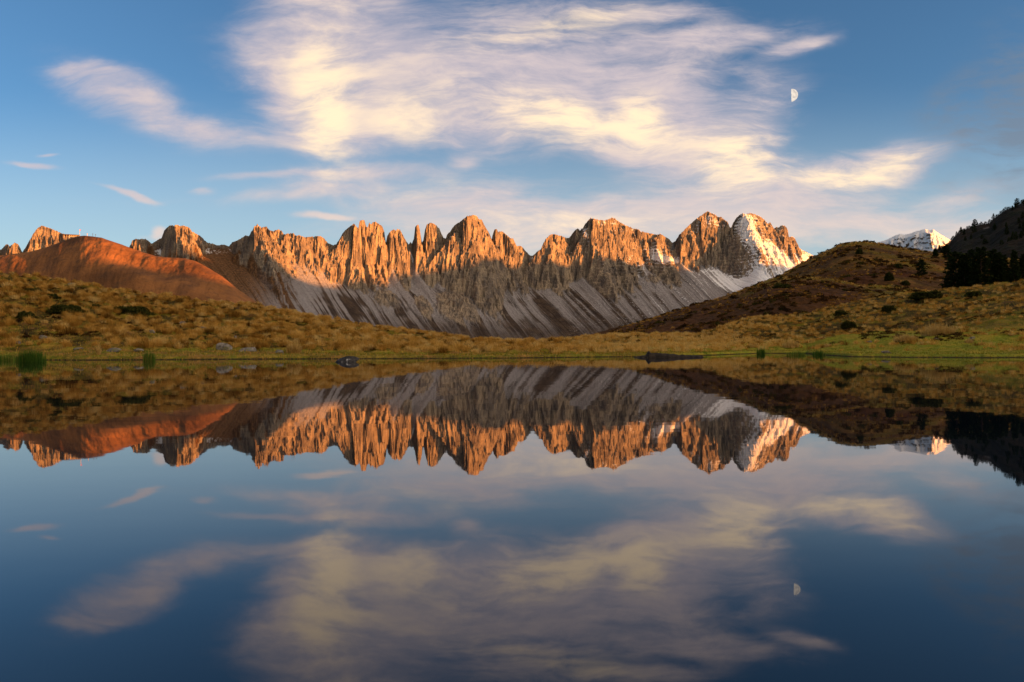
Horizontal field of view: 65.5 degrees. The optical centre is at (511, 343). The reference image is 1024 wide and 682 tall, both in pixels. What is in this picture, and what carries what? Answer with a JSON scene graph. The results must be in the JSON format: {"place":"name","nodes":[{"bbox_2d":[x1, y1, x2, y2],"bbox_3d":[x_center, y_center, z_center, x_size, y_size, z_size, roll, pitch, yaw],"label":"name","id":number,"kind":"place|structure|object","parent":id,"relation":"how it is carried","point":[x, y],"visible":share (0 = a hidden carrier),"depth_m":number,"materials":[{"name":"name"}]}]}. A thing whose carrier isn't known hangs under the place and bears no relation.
{"place":"outdoors","nodes":[
{"label":"outdoors","id":0,"kind":"place"},
{"bbox_2d":[0,236,256,302],"bbox_3d":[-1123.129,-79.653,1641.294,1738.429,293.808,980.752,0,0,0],"label":"hill","id":1,"kind":"structure","parent":0,"point":[104,263],"depth_m":1535.09,"materials":[{"name":"orange stone"}]},
{"bbox_2d":[63,234,78,238],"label":"summit station","id":2,"kind":"object","parent":1,"relation":"on","point":[71,236],"visible":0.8,"depth_m":1669.88,"materials":[{"name":"metal"}]},
{"bbox_2d":[0,211,812,339],"bbox_3d":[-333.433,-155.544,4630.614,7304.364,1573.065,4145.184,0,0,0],"label":"mountain range","id":3,"kind":"structure","parent":0,"point":[469,277],"depth_m":4735.56,"materials":[{"name":"brown stone"}]},
{"bbox_2d":[0,353,1023,681],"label":"water","id":4,"kind":"structure","parent":0,"point":[774,517],"depth_m":5.88,"materials":[{"name":"blue liquid"}]},
{"bbox_2d":[0,353,17,360],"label":"reed clump","id":5,"kind":"object","parent":4,"relation":"in","point":[9,357],"visible":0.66,"depth_m":74.67,"materials":[{"name":"green plant"}]},
{"bbox_2d":[16,348,46,361],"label":"reed clump","id":6,"kind":"object","parent":4,"relation":"in","point":[25,356],"visible":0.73,"depth_m":67.48,"materials":[{"name":"green plant"}]},
{"bbox_2d":[142,350,155,360],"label":"reed clump","id":7,"kind":"object","parent":4,"relation":"in","point":[148,357],"visible":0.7,"depth_m":70.88,"materials":[{"name":"green plant"}]},
{"bbox_2d":[336,356,358,361],"bbox_3d":[-12.559,1.304,60.708,1.743,0.817,0.975,0,0,-20],"label":"dark rock","id":8,"kind":"object","parent":4,"relation":"in","point":[349,359],"visible":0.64,"depth_m":60.48,"materials":[{"name":"stone"}]},
{"bbox_2d":[634,351,702,357],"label":"fallen log","id":9,"kind":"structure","parent":4,"relation":"in","point":[649,354],"depth_m":72.22,"materials":[{"name":"brown wood"}]},
{"bbox_2d":[757,348,764,353],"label":"reed clump","id":10,"kind":"object","parent":4,"relation":"in","point":[760,351],"visible":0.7,"depth_m":89.41,"materials":[{"name":"green plant"}]},
{"bbox_2d":[787,350,805,354],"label":"reed clump","id":11,"kind":"object","parent":4,"relation":"in","point":[799,353],"visible":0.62,"depth_m":81.33,"materials":[{"name":"green plant"}]},
{"bbox_2d":[813,349,824,354],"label":"reed clump","id":12,"kind":"object","parent":4,"relation":"in","point":[817,352],"visible":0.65,"depth_m":80.69,"materials":[{"name":"green plant"}]},
{"bbox_2d":[0,270,1023,359],"bbox_3d":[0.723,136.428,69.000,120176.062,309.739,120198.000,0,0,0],"label":"ground","id":13,"kind":"structure","parent":0,"point":[191,348],"depth_m":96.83,"materials":[{"name":"plant"}]},
{"bbox_2d":[15,311,39,318],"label":"bush","id":14,"kind":"object","parent":13,"relation":"on","point":[21,314],"visible":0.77,"depth_m":103.55,"materials":[{"name":"green plant"}]},
{"bbox_2d":[19,288,42,293],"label":"bush","id":15,"kind":"object","parent":13,"relation":"on","point":[30,289],"visible":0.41,"depth_m":123.97,"materials":[{"name":"green plant"}]},
{"bbox_2d":[48,293,61,299],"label":"bush","id":16,"kind":"object","parent":13,"relation":"on","point":[56,296],"visible":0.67,"depth_m":123.65,"materials":[{"name":"green plant"}]},
{"bbox_2d":[46,303,87,312],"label":"bush","id":17,"kind":"object","parent":13,"relation":"on","point":[56,308],"visible":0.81,"depth_m":109.99,"materials":[{"name":"green plant"}]},
{"bbox_2d":[94,342,103,354],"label":"straw tuft","id":18,"kind":"object","parent":13,"relation":"on","point":[98,351],"visible":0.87,"depth_m":77.19,"materials":[{"name":"beige plant"}]},
{"bbox_2d":[106,348,121,351],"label":"flat rock","id":19,"kind":"object","parent":13,"relation":"on","point":[114,349],"visible":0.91,"depth_m":79.25,"materials":[{"name":"grey stone"}]},
{"bbox_2d":[113,305,155,315],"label":"bush","id":20,"kind":"object","parent":13,"relation":"on","point":[131,309],"visible":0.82,"depth_m":116.94,"materials":[{"name":"green plant"}]},
{"bbox_2d":[216,343,232,350],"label":"boulder","id":21,"kind":"object","parent":13,"relation":"on","point":[223,346],"visible":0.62,"depth_m":83.00,"materials":[{"name":"grey stone"}]},
{"bbox_2d":[239,347,256,351],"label":"flat rock","id":22,"kind":"object","parent":13,"relation":"on","point":[250,349],"visible":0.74,"depth_m":81.22,"materials":[{"name":"grey stone"}]},
{"bbox_2d":[285,341,303,353],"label":"straw tuft","id":23,"kind":"object","parent":13,"relation":"on","point":[294,349],"visible":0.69,"depth_m":80.53,"materials":[{"name":"beige plant"}]},
{"bbox_2d":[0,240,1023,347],"bbox_3d":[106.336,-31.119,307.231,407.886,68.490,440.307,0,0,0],"label":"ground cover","id":24,"kind":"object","parent":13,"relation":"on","point":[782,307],"visible":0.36,"depth_m":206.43,"materials":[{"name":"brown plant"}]},
{"bbox_2d":[782,340,798,347],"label":"straw tuft","id":25,"kind":"object","parent":13,"relation":"on","point":[788,345],"visible":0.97,"depth_m":106.78,"materials":[{"name":"beige plant"}]},
{"bbox_2d":[833,310,847,315],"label":"bush","id":26,"kind":"object","parent":13,"relation":"on","point":[839,313],"visible":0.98,"depth_m":150.29,"materials":[{"name":"green plant"}]},
{"bbox_2d":[840,320,856,328],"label":"bush","id":27,"kind":"object","parent":13,"relation":"on","point":[846,324],"visible":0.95,"depth_m":132.72,"materials":[{"name":"green plant"}]},
{"bbox_2d":[880,305,897,312],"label":"bush","id":28,"kind":"object","parent":13,"relation":"on","point":[888,309],"visible":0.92,"depth_m":140.35,"materials":[{"name":"green plant"}]},
{"bbox_2d":[893,332,920,341],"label":"straw tuft","id":29,"kind":"object","parent":13,"relation":"on","point":[905,337],"visible":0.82,"depth_m":92.03,"materials":[{"name":"beige plant"}]},
{"bbox_2d":[907,289,942,299],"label":"bush","id":30,"kind":"object","parent":13,"relation":"on","point":[935,293],"visible":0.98,"depth_m":146.92,"materials":[{"name":"green plant"}]},
{"bbox_2d":[915,321,955,335],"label":"straw tuft","id":31,"kind":"object","parent":13,"relation":"on","point":[932,331],"visible":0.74,"depth_m":95.39,"materials":[{"name":"brown plant"}]},
{"bbox_2d":[964,338,974,342],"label":"straw tuft","id":32,"kind":"object","parent":13,"relation":"on","point":[969,341],"visible":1,"depth_m":84.86,"materials":[{"name":"beige plant"}]},
{"bbox_2d":[964,290,981,296],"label":"bush","id":33,"kind":"object","parent":13,"relation":"on","point":[973,293],"visible":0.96,"depth_m":140.87,"materials":[{"name":"green plant"}]},
{"bbox_2d":[0,0,1023,255],"label":"sky","id":34,"kind":"structure","parent":0,"point":[122,122],"materials":[{"name":"blue"}]},
{"bbox_2d":[791,89,797,100],"bbox_3d":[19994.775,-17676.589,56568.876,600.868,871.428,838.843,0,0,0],"label":"moon","id":35,"kind":"object","parent":34,"relation":"in","point":[794,94],"visible":1,"depth_m":56231.64,"materials":[{"name":"white stone"}]},
{"bbox_2d":[570,241,1018,337],"bbox_3d":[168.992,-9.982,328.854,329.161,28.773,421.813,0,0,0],"label":"hill","id":36,"kind":"structure","parent":0,"point":[700,316],"depth_m":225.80,"materials":[{"name":"brown plant"}]},
{"bbox_2d":[772,283,793,288],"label":"bush","id":37,"kind":"object","parent":36,"relation":"on","point":[780,285],"visible":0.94,"depth_m":231.57,"materials":[{"name":"green plant"}]},
{"bbox_2d":[938,251,969,289],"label":"pine tree","id":38,"kind":"object","parent":36,"relation":"on","point":[951,267],"visible":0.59,"depth_m":287.30,"materials":[{"name":"green plant"}]},
{"bbox_2d":[955,253,973,287],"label":"conifer tree","id":39,"kind":"object","parent":36,"relation":"on","point":[964,257],"visible":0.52,"depth_m":284.19,"materials":[{"name":"green plant"}]},
{"bbox_2d":[967,247,993,285],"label":"pine tree","id":40,"kind":"object","parent":36,"relation":"on","point":[980,271],"visible":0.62,"depth_m":278.59,"materials":[{"name":"green plant"}]},
{"bbox_2d":[984,249,998,281],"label":"pine tree","id":41,"kind":"object","parent":36,"relation":"on","point":[991,253],"visible":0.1,"depth_m":285.13,"materials":[{"name":"green plant"}]},
{"bbox_2d":[989,251,1007,283],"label":"pine tree","id":42,"kind":"object","parent":36,"relation":"on","point":[998,270],"visible":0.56,"depth_m":278.79,"materials":[{"name":"green plant"}]},
{"bbox_2d":[998,255,1010,280],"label":"conifer tree","id":43,"kind":"object","parent":36,"relation":"on","point":[1006,265],"visible":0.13,"depth_m":281.00,"materials":[{"name":"green plant"}]},
{"bbox_2d":[1005,250,1023,282],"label":"conifer tree","id":44,"kind":"object","parent":36,"relation":"on","point":[1013,271],"visible":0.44,"depth_m":274.23,"materials":[{"name":"green plant"}]},
{"bbox_2d":[1017,254,1023,278],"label":"conifer tree","id":45,"kind":"object","parent":36,"relation":"on","point":[1021,261],"visible":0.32,"depth_m":282.16,"materials":[{"name":"green plant"}]},
{"bbox_2d":[783,242,1023,289],"bbox_3d":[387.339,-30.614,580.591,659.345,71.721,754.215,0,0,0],"label":"hill","id":46,"kind":"structure","parent":0,"point":[891,256],"depth_m":411.73,"materials":[{"name":"brown plant"}]},
{"bbox_2d":[855,247,862,253],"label":"bush","id":47,"kind":"object","parent":46,"relation":"on","point":[859,251],"visible":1,"depth_m":436.23,"materials":[{"name":"green plant"}]},
{"bbox_2d":[884,272,894,280],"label":"bush","id":48,"kind":"object","parent":46,"relation":"on","point":[888,276],"visible":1,"depth_m":365.64,"materials":[{"name":"green plant"}]},
{"bbox_2d":[901,280,909,285],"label":"bush","id":49,"kind":"object","parent":46,"relation":"on","point":[905,282],"visible":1,"depth_m":358.46,"materials":[{"name":"green plant"}]},
{"bbox_2d":[916,259,927,274],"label":"pine tree","id":50,"kind":"object","parent":46,"relation":"on","point":[921,266],"visible":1,"depth_m":382.56,"materials":[{"name":"green plant"}]},
{"bbox_2d":[932,248,938,255],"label":"conifer tree","id":51,"kind":"object","parent":46,"relation":"on","point":[935,252],"visible":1,"depth_m":446.81,"materials":[{"name":"green plant"}]},
{"bbox_2d":[941,243,951,257],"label":"conifer tree","id":52,"kind":"object","parent":46,"relation":"on","point":[946,250],"visible":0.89,"depth_m":445.03,"materials":[{"name":"green plant"}]},
{"bbox_2d":[881,229,950,251],"bbox_3d":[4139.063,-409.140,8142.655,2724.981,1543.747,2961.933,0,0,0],"label":"snowy mountain","id":53,"kind":"structure","parent":0,"point":[927,240],"depth_m":7742.69,"materials":[{"name":"white snow"}]},
{"bbox_2d":[937,202,1023,257],"bbox_3d":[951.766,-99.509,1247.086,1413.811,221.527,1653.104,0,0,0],"label":"hill","id":54,"kind":"structure","parent":0,"point":[991,235],"depth_m":891.49,"materials":[{"name":"black plant"}]}
]}

